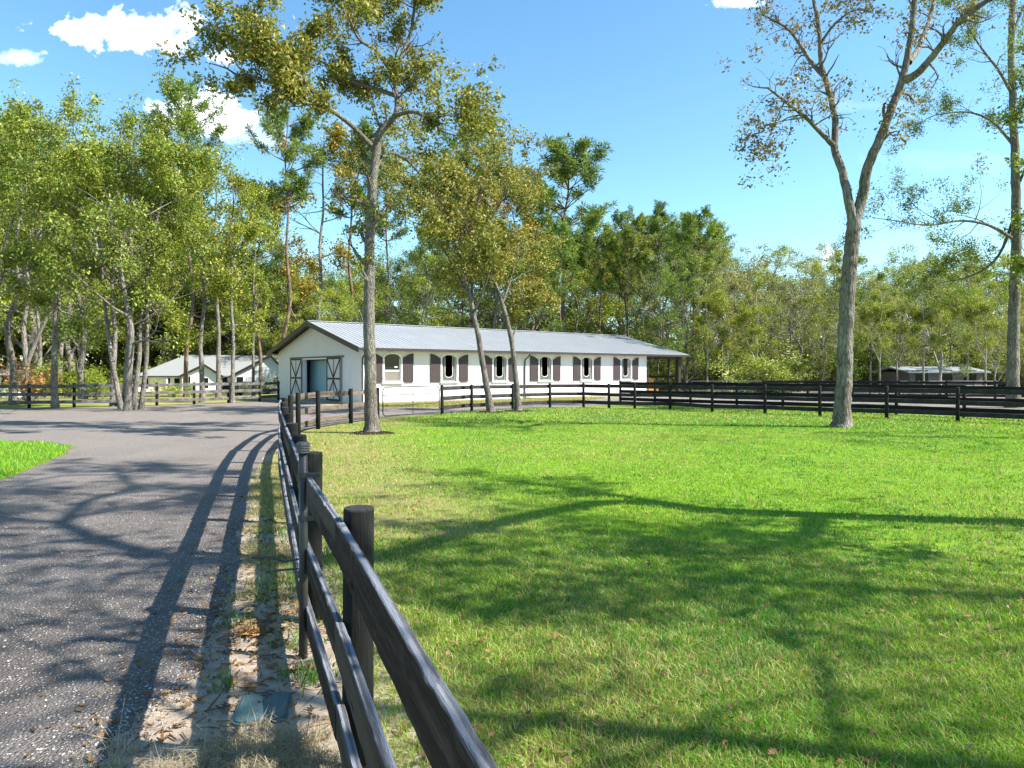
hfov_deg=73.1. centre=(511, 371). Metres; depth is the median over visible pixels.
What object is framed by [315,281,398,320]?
broadleaf tree
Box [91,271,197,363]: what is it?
broadleaf tree
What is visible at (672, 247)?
pine tree
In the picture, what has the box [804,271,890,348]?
broadleaf tree
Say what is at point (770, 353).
broadleaf tree
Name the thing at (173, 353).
broadleaf tree
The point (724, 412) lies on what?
grass
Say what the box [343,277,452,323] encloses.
broadleaf tree
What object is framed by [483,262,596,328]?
broadleaf tree
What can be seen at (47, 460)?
lawn
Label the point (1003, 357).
shrub
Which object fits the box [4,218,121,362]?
broadleaf tree
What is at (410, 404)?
farm gate
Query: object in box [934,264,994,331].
broadleaf tree
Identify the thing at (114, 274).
broadleaf tree
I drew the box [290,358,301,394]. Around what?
sliding door
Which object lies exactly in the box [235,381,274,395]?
car
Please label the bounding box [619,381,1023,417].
board fence
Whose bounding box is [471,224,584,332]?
broadleaf tree
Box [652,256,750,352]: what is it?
broadleaf tree
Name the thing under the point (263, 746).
straw grass
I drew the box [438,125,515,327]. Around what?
pine tree
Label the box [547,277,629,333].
broadleaf tree
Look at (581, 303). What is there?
broadleaf tree
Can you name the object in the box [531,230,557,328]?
pine tree
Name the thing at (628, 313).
broadleaf tree
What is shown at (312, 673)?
weeds
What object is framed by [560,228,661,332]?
broadleaf tree
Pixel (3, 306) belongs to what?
broadleaf tree
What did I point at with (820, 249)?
broadleaf tree
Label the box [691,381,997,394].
pipe fence
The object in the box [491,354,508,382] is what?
window
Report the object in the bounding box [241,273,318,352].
broadleaf tree
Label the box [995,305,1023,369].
broadleaf tree
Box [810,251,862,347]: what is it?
broadleaf tree
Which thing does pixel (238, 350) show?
broadleaf tree
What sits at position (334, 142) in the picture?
broadleaf tree
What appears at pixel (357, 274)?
broadleaf tree
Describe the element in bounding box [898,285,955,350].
broadleaf tree
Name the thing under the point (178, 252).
pine tree
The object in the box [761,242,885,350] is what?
broadleaf tree
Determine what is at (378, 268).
broadleaf tree
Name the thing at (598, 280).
pine tree
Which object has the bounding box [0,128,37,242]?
pine tree
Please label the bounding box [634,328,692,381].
shrub
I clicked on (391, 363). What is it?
window
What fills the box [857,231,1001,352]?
broadleaf tree
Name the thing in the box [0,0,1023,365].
sky
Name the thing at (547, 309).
broadleaf tree
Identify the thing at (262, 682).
debris
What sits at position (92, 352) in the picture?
broadleaf tree
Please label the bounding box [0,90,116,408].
broadleaf tree
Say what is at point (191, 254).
broadleaf tree
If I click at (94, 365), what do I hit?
shrub
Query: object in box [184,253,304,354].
broadleaf tree
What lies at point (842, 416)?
oak tree
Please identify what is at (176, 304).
broadleaf tree
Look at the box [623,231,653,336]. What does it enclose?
pine tree
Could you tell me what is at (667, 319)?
broadleaf tree
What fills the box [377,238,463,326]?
broadleaf tree
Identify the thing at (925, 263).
broadleaf tree
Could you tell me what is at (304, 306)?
broadleaf tree
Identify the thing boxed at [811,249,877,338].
broadleaf tree
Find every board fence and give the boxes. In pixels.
[0,381,279,407]
[278,387,497,767]
[440,383,1023,421]
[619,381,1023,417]
[762,380,1023,397]
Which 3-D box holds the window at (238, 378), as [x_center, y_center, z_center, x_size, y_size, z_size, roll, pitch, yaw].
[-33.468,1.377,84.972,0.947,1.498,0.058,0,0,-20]
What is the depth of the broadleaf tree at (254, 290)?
102.83 m
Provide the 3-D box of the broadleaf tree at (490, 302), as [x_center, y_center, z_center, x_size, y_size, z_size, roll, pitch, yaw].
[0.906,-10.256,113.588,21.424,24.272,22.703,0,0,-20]
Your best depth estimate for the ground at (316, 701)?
8.45 m
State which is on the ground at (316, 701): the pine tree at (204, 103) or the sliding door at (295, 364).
the pine tree at (204, 103)
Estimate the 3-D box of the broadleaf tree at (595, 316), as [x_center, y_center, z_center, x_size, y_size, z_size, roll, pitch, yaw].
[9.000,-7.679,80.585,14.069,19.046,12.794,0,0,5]
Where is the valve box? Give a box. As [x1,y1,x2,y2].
[232,691,291,726]
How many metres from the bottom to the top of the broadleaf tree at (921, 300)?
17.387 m
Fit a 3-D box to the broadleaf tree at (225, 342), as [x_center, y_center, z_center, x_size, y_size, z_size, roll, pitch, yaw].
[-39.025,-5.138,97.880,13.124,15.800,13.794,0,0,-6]
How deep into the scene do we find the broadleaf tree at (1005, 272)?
97.79 m
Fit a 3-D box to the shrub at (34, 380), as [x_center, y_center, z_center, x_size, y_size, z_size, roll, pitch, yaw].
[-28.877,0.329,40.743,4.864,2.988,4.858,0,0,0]
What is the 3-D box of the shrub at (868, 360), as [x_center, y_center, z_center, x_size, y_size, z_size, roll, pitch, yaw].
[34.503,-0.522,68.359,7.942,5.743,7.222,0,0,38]
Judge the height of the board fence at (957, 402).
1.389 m
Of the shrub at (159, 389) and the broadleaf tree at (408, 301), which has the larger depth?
the broadleaf tree at (408, 301)
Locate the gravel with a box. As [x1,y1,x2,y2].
[0,472,274,767]
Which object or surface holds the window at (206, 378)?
in the house
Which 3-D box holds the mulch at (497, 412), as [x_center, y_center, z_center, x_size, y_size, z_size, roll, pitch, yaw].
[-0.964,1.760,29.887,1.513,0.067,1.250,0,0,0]
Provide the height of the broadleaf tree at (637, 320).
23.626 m
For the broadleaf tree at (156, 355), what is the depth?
104.29 m
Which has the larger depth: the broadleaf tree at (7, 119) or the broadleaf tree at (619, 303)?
the broadleaf tree at (619, 303)
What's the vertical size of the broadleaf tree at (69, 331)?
16.253 m
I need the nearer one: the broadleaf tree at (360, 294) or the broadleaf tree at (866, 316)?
the broadleaf tree at (866, 316)
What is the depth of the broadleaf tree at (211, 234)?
107.22 m
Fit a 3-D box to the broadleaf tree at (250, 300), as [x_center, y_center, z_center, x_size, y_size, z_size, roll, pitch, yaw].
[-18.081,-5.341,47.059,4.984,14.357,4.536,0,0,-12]
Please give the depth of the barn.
43.89 m
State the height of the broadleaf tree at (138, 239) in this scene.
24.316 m
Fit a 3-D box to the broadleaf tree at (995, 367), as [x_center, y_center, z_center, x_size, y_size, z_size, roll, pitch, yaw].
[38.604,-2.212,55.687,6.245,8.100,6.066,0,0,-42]
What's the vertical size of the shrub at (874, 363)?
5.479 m
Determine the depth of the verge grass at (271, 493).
6.96 m
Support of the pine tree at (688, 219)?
on the ground at (316, 701)
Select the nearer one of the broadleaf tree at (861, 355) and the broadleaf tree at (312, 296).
the broadleaf tree at (861, 355)
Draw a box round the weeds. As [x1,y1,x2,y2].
[197,519,385,696]
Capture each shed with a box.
[0,369,44,396]
[871,367,990,392]
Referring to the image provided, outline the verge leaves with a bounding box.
[86,507,408,767]
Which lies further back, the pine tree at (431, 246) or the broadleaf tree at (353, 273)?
the broadleaf tree at (353, 273)
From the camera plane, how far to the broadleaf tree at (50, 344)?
95.87 m
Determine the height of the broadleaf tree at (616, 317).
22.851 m
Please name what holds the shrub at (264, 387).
on the ground at (316, 701)
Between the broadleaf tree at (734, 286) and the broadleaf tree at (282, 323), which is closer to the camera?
the broadleaf tree at (734, 286)
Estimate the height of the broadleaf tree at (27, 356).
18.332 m
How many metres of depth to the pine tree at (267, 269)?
69.84 m
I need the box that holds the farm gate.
[382,385,440,416]
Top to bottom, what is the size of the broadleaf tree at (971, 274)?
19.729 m
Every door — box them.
[222,377,227,389]
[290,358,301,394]
[310,360,325,398]
[326,357,340,400]
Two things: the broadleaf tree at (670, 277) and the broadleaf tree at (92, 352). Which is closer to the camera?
the broadleaf tree at (670, 277)
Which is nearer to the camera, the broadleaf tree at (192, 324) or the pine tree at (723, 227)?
the pine tree at (723, 227)
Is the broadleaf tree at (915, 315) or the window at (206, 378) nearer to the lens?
the broadleaf tree at (915, 315)
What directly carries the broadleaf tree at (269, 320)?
on the ground at (316, 701)
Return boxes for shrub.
[0,347,43,368]
[0,351,64,400]
[0,354,91,397]
[30,348,108,383]
[48,357,109,397]
[60,363,132,397]
[64,356,107,381]
[78,375,109,399]
[89,343,156,388]
[133,356,163,377]
[145,378,169,395]
[165,386,182,397]
[179,380,198,396]
[236,382,255,395]
[248,380,271,394]
[260,372,277,393]
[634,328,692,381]
[647,357,701,389]
[649,359,670,381]
[683,346,760,382]
[688,358,730,389]
[690,335,756,370]
[705,339,825,392]
[708,357,758,381]
[728,339,798,382]
[742,341,826,379]
[761,336,836,383]
[815,338,873,383]
[823,346,912,383]
[835,345,900,380]
[878,339,961,366]
[885,347,970,366]
[917,337,1001,384]
[928,332,1023,384]
[978,334,1023,367]
[982,351,1023,386]
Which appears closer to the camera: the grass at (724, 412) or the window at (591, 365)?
the grass at (724, 412)
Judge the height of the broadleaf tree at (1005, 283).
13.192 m
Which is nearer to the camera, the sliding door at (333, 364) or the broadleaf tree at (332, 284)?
the sliding door at (333, 364)
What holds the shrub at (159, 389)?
on the ground at (316, 701)
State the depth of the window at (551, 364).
45.77 m
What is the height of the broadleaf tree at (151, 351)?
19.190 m
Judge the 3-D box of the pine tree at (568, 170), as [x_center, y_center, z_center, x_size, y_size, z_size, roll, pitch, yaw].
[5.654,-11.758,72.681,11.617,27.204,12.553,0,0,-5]
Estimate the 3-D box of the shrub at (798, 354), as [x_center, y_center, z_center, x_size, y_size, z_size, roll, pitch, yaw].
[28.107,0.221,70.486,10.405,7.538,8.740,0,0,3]
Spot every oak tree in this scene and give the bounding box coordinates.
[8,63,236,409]
[150,0,516,431]
[347,95,549,411]
[419,110,567,410]
[715,0,1023,427]
[829,0,1023,407]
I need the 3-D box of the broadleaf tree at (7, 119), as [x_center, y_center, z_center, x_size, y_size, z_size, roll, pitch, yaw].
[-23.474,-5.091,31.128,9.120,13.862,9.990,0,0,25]
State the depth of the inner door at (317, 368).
43.86 m
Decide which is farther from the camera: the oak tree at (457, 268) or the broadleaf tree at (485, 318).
the broadleaf tree at (485, 318)
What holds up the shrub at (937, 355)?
on the ground at (316, 701)
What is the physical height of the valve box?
0.054 m
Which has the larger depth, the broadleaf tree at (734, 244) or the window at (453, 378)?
the broadleaf tree at (734, 244)
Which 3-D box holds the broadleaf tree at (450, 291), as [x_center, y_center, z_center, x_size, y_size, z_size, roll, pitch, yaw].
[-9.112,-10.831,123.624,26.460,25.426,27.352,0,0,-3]
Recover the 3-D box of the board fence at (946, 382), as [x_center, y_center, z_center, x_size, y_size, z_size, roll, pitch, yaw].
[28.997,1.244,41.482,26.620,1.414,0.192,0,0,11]
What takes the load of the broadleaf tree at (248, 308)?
on the ground at (316, 701)
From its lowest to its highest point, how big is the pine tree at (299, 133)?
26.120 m
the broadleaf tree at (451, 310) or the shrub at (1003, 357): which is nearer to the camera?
the shrub at (1003, 357)
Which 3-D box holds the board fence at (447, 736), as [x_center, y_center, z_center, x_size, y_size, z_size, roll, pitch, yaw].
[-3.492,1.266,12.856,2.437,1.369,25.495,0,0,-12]
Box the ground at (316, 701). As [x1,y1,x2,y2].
[0,389,1023,767]
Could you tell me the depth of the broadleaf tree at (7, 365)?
84.23 m
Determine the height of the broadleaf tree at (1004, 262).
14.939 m
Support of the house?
on the ground at (316, 701)
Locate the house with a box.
[133,355,277,392]
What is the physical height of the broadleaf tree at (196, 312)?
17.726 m
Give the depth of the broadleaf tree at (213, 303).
104.25 m
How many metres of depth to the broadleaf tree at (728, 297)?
107.92 m
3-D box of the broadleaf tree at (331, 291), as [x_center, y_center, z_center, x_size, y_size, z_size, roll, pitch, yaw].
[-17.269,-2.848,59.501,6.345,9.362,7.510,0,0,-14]
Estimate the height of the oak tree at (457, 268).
13.934 m
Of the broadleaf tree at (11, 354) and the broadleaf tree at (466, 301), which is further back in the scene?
the broadleaf tree at (466, 301)
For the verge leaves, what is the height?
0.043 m
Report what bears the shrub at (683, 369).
on the ground at (316, 701)
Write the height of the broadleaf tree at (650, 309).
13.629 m
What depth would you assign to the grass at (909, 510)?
7.97 m
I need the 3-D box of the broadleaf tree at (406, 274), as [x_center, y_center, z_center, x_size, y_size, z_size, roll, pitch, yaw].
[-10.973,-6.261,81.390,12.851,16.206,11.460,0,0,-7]
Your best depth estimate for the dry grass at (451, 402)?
39.35 m
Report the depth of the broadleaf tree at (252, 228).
39.03 m
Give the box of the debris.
[72,506,434,767]
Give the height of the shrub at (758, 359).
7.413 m
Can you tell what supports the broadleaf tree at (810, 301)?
on the ground at (316, 701)
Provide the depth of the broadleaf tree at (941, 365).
52.23 m
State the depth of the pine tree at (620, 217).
73.38 m
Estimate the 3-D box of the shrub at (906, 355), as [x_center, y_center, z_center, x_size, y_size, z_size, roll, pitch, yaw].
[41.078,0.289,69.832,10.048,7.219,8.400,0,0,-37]
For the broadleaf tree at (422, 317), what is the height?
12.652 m
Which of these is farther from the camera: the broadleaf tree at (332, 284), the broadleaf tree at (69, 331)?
the broadleaf tree at (332, 284)
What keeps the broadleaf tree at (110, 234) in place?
on the ground at (316, 701)
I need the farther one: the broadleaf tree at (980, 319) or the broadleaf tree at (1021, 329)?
the broadleaf tree at (1021, 329)
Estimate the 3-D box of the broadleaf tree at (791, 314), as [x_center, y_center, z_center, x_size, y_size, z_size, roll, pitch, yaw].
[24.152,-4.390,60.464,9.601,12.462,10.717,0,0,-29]
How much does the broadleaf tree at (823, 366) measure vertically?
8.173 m
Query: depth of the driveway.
7.03 m
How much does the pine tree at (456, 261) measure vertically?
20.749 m
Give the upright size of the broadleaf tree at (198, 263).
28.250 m
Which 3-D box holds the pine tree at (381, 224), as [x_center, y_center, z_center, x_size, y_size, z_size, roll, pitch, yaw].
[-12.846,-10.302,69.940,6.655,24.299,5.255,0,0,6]
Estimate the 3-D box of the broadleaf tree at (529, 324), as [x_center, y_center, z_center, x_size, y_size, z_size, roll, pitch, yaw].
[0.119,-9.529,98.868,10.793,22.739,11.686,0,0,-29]
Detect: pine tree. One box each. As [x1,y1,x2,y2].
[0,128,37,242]
[129,70,229,396]
[139,175,207,358]
[222,178,293,387]
[243,91,328,339]
[307,115,387,321]
[362,147,411,323]
[416,207,459,315]
[432,202,487,327]
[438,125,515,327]
[476,216,517,327]
[511,132,616,332]
[517,190,571,331]
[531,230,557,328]
[535,215,581,331]
[573,208,629,333]
[594,204,645,336]
[597,209,656,336]
[623,199,690,361]
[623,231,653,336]
[646,214,686,339]
[657,225,704,361]
[661,204,736,389]
[682,226,733,361]
[684,216,733,326]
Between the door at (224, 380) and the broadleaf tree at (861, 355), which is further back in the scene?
the door at (224, 380)
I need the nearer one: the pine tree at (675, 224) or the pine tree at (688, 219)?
the pine tree at (688, 219)
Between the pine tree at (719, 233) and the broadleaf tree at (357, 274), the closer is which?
the pine tree at (719, 233)
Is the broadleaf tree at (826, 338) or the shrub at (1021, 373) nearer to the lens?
the shrub at (1021, 373)
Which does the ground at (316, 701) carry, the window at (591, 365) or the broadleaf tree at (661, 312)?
the broadleaf tree at (661, 312)
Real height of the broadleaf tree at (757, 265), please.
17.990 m
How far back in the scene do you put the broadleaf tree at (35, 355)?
87.14 m
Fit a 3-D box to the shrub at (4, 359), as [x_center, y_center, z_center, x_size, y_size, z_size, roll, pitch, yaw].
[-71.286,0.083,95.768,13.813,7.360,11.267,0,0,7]
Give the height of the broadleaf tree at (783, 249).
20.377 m
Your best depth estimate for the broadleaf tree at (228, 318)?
102.99 m
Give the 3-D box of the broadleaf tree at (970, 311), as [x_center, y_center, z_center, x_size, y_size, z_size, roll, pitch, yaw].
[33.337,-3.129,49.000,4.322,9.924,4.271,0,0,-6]
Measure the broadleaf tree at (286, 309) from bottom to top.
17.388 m
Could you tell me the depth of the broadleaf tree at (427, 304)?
99.08 m
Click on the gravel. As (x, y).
(110, 723)
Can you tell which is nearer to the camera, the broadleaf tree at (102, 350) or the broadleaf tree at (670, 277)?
the broadleaf tree at (670, 277)
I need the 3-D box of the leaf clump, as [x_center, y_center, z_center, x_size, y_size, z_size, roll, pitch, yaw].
[-1.802,1.762,4.727,0.296,0.047,0.328,0,0,39]
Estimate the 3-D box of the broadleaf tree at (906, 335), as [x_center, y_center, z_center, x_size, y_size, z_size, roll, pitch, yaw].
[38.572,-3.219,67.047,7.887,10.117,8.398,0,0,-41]
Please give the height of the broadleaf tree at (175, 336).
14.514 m
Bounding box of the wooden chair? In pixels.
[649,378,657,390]
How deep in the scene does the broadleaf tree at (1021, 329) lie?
68.46 m
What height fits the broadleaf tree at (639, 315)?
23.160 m
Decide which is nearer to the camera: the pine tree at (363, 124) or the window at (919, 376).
the window at (919, 376)
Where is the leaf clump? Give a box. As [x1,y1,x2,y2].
[223,621,276,640]
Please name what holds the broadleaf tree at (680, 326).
on the ground at (316, 701)
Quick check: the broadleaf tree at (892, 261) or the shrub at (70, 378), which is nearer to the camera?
the shrub at (70, 378)
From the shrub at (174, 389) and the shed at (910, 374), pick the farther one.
the shed at (910, 374)
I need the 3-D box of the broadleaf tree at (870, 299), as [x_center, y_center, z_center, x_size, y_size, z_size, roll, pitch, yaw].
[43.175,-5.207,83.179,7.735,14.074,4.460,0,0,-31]
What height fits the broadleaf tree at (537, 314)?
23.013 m
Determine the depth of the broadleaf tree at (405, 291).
58.64 m
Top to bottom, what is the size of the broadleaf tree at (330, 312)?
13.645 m
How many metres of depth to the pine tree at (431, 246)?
85.90 m
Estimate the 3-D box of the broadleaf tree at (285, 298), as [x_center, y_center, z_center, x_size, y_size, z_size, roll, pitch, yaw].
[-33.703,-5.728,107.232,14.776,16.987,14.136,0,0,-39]
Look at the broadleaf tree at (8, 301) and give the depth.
59.94 m
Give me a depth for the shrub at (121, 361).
94.25 m
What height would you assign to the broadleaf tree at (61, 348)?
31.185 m
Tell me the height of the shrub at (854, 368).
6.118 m
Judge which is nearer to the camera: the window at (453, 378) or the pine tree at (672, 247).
the window at (453, 378)
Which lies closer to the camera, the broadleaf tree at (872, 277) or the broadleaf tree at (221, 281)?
the broadleaf tree at (221, 281)
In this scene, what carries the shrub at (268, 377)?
on the ground at (316, 701)
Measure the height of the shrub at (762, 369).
6.159 m
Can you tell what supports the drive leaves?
on the driveway
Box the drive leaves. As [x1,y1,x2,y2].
[24,452,298,766]
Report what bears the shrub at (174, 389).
on the ground at (316, 701)
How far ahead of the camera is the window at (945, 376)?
56.97 m
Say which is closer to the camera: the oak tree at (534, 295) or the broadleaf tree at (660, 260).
the oak tree at (534, 295)
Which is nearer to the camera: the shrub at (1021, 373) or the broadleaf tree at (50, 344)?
the shrub at (1021, 373)
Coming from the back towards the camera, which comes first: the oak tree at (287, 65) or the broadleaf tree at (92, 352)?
the broadleaf tree at (92, 352)
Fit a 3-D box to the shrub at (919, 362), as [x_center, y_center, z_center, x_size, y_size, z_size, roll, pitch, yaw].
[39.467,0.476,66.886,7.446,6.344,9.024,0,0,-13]
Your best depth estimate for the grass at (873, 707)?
4.45 m
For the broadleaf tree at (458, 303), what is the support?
on the ground at (316, 701)
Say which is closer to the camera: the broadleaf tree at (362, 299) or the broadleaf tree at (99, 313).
the broadleaf tree at (99, 313)
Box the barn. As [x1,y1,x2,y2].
[266,320,690,403]
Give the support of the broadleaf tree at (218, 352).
on the ground at (316, 701)
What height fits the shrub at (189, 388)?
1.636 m
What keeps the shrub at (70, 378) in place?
on the ground at (316, 701)
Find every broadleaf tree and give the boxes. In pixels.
[0,90,115,404]
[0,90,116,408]
[0,94,116,302]
[0,102,145,368]
[0,102,232,410]
[0,103,77,290]
[0,121,124,399]
[0,124,192,405]
[0,177,123,369]
[0,189,174,396]
[0,192,25,307]
[0,223,44,337]
[0,227,127,368]
[0,300,49,360]
[2,161,165,392]
[2,300,51,361]
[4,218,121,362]
[5,139,182,398]
[11,179,189,374]
[14,330,94,369]
[16,132,193,335]
[19,142,127,377]
[19,229,190,389]
[21,287,162,374]
[61,215,201,358]
[79,246,230,363]
[86,139,141,355]
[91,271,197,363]
[95,284,199,365]
[116,205,189,367]
[119,277,184,364]
[122,285,226,364]
[134,262,259,366]
[136,225,225,356]
[137,257,280,355]
[150,257,227,356]
[152,262,264,360]
[152,289,256,345]
[153,205,261,326]
[155,153,257,401]
[168,204,232,325]
[173,240,281,353]
[175,159,285,396]
[178,140,275,402]
[180,281,273,354]
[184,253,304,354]
[185,289,284,354]
[188,258,308,351]
[196,238,312,354]
[203,184,283,395]
[207,245,294,354]
[209,279,306,347]
[213,276,306,357]
[221,264,334,354]
[237,285,338,338]
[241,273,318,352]
[244,119,369,320]
[249,249,362,349]
[259,291,321,347]
[267,296,321,348]
[269,284,329,328]
[271,286,346,361]
[276,279,354,320]
[291,276,375,322]
[292,265,361,326]
[302,287,361,322]
[310,252,418,311]
[310,278,390,323]
[313,263,409,324]
[313,265,389,320]
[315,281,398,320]
[316,274,399,323]
[338,267,430,324]
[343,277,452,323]
[345,257,393,323]
[345,278,434,324]
[354,254,425,324]
[363,238,500,327]
[374,246,469,327]
[376,248,464,326]
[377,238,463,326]
[389,240,469,324]
[391,267,456,324]
[396,245,501,328]
[398,269,531,328]
[401,247,460,327]
[404,251,461,325]
[416,151,566,328]
[417,223,521,328]
[424,264,494,326]
[432,249,505,328]
[433,259,544,329]
[464,234,626,330]
[466,246,560,328]
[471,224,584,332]
[474,239,535,329]
[477,245,581,331]
[478,235,552,330]
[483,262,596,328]
[491,235,586,331]
[531,236,601,332]
[532,225,648,333]
[535,240,601,333]
[544,258,644,334]
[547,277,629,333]
[558,253,699,340]
[559,247,670,336]
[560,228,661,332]
[561,278,688,339]
[579,280,677,334]
[591,227,657,334]
[594,242,727,360]
[594,244,697,339]
[614,244,700,370]
[615,242,732,389]
[615,270,696,344]
[622,272,699,347]
[632,278,719,354]
[647,252,754,351]
[647,258,745,390]
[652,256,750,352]
[670,240,754,381]
[671,283,780,354]
[681,252,750,391]
[687,253,778,353]
[690,240,771,352]
[699,293,741,381]
[711,243,827,347]
[712,240,834,371]
[726,245,800,358]
[728,258,840,366]
[729,269,784,391]
[731,304,798,370]
[739,253,863,391]
[752,307,776,350]
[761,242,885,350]
[763,301,814,352]
[768,240,857,338]
[776,286,838,350]
[787,265,874,347]
[790,298,836,383]
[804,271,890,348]
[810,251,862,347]
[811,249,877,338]
[817,253,914,359]
[828,261,948,371]
[836,288,892,393]
[855,263,905,393]
[856,248,948,356]
[856,271,881,350]
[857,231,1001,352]
[858,289,942,366]
[861,268,966,354]
[862,267,921,383]
[884,246,1004,357]
[884,247,978,393]
[886,268,975,354]
[895,264,957,393]
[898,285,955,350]
[906,247,1002,346]
[907,282,989,366]
[932,257,1000,384]
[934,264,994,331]
[939,258,1008,385]
[948,295,1023,384]
[950,284,992,345]
[954,276,1023,346]
[955,227,1023,348]
[959,297,1023,356]
[982,35,1023,301]
[982,249,1023,340]
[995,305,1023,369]
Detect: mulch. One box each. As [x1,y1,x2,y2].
[351,431,393,434]
[477,411,503,413]
[504,410,532,411]
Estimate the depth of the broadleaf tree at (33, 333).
68.75 m
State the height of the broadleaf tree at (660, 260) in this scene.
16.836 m
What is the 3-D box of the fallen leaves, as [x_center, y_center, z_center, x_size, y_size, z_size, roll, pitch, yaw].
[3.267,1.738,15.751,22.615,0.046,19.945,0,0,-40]
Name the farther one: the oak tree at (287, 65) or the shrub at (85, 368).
the shrub at (85, 368)
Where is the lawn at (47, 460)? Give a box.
[0,441,73,478]
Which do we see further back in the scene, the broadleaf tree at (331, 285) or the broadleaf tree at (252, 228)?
the broadleaf tree at (331, 285)
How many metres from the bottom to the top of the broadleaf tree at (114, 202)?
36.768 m
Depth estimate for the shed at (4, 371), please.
62.00 m
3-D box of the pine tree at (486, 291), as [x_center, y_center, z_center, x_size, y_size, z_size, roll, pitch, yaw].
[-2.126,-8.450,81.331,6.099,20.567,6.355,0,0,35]
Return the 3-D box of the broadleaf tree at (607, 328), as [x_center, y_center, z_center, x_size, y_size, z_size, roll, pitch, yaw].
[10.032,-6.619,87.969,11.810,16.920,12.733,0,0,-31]
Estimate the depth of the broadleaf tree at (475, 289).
96.27 m
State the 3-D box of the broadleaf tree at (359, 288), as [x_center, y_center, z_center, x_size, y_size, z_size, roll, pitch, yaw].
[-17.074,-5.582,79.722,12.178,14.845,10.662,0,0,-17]
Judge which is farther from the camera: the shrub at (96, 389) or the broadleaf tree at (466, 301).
the broadleaf tree at (466, 301)
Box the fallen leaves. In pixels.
[368,421,1022,767]
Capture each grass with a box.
[54,699,392,767]
[214,440,433,665]
[305,416,1023,767]
[322,532,1023,767]
[332,396,604,407]
[390,405,1023,434]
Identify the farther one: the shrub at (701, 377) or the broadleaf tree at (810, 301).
the broadleaf tree at (810, 301)
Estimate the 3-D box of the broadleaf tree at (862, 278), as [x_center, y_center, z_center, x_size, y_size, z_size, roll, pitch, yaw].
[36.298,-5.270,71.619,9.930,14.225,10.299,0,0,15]
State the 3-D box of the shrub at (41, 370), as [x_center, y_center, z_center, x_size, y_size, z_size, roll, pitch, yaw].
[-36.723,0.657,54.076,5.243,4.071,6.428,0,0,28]
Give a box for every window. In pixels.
[174,378,180,386]
[205,377,208,388]
[236,376,243,381]
[382,352,403,383]
[440,353,459,382]
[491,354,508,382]
[538,355,553,381]
[580,356,594,380]
[620,357,632,380]
[916,370,927,380]
[942,370,951,380]
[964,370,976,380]
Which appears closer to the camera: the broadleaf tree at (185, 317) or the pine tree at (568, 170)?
the pine tree at (568, 170)
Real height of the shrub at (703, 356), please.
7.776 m
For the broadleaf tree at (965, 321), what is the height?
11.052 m
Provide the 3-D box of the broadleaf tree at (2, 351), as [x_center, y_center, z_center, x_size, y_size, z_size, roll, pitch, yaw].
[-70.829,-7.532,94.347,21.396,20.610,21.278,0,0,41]
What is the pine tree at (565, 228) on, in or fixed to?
on the ground at (316, 701)
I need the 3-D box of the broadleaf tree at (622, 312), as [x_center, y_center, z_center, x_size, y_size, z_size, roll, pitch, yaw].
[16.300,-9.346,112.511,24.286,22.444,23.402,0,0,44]
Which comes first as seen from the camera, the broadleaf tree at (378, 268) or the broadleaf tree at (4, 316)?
the broadleaf tree at (4, 316)
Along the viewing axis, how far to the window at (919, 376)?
56.97 m
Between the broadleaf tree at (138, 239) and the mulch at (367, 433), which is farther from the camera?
the broadleaf tree at (138, 239)
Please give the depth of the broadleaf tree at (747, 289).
73.93 m
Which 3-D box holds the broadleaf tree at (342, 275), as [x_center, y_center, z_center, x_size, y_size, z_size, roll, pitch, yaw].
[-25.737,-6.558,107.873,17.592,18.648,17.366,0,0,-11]
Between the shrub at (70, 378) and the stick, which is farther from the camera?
the shrub at (70, 378)
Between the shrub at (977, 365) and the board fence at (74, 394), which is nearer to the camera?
the board fence at (74, 394)
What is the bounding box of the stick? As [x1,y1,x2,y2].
[207,677,232,708]
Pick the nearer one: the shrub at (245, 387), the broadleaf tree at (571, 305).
the shrub at (245, 387)
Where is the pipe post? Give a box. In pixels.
[252,442,320,659]
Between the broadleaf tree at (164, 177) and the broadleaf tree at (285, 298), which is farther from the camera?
the broadleaf tree at (285, 298)
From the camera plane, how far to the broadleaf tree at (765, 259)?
69.47 m
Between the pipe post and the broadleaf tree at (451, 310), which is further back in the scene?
the broadleaf tree at (451, 310)
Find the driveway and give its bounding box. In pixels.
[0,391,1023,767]
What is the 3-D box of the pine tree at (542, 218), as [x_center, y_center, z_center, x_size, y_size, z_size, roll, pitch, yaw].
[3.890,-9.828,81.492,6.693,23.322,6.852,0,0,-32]
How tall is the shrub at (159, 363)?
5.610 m
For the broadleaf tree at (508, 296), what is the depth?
73.11 m
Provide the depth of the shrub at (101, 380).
58.02 m
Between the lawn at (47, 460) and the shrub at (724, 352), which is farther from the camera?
the shrub at (724, 352)
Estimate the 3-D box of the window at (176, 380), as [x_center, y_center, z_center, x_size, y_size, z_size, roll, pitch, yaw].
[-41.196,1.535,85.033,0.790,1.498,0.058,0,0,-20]
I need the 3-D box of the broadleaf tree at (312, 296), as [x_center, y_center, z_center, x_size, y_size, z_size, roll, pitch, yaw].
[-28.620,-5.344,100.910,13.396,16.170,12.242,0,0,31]
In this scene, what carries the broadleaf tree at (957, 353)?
on the ground at (316, 701)
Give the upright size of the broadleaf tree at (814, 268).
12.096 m
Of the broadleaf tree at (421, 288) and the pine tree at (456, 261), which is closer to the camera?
the pine tree at (456, 261)
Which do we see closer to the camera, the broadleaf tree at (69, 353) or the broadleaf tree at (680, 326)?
the broadleaf tree at (69, 353)
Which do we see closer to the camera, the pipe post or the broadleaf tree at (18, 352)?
the pipe post

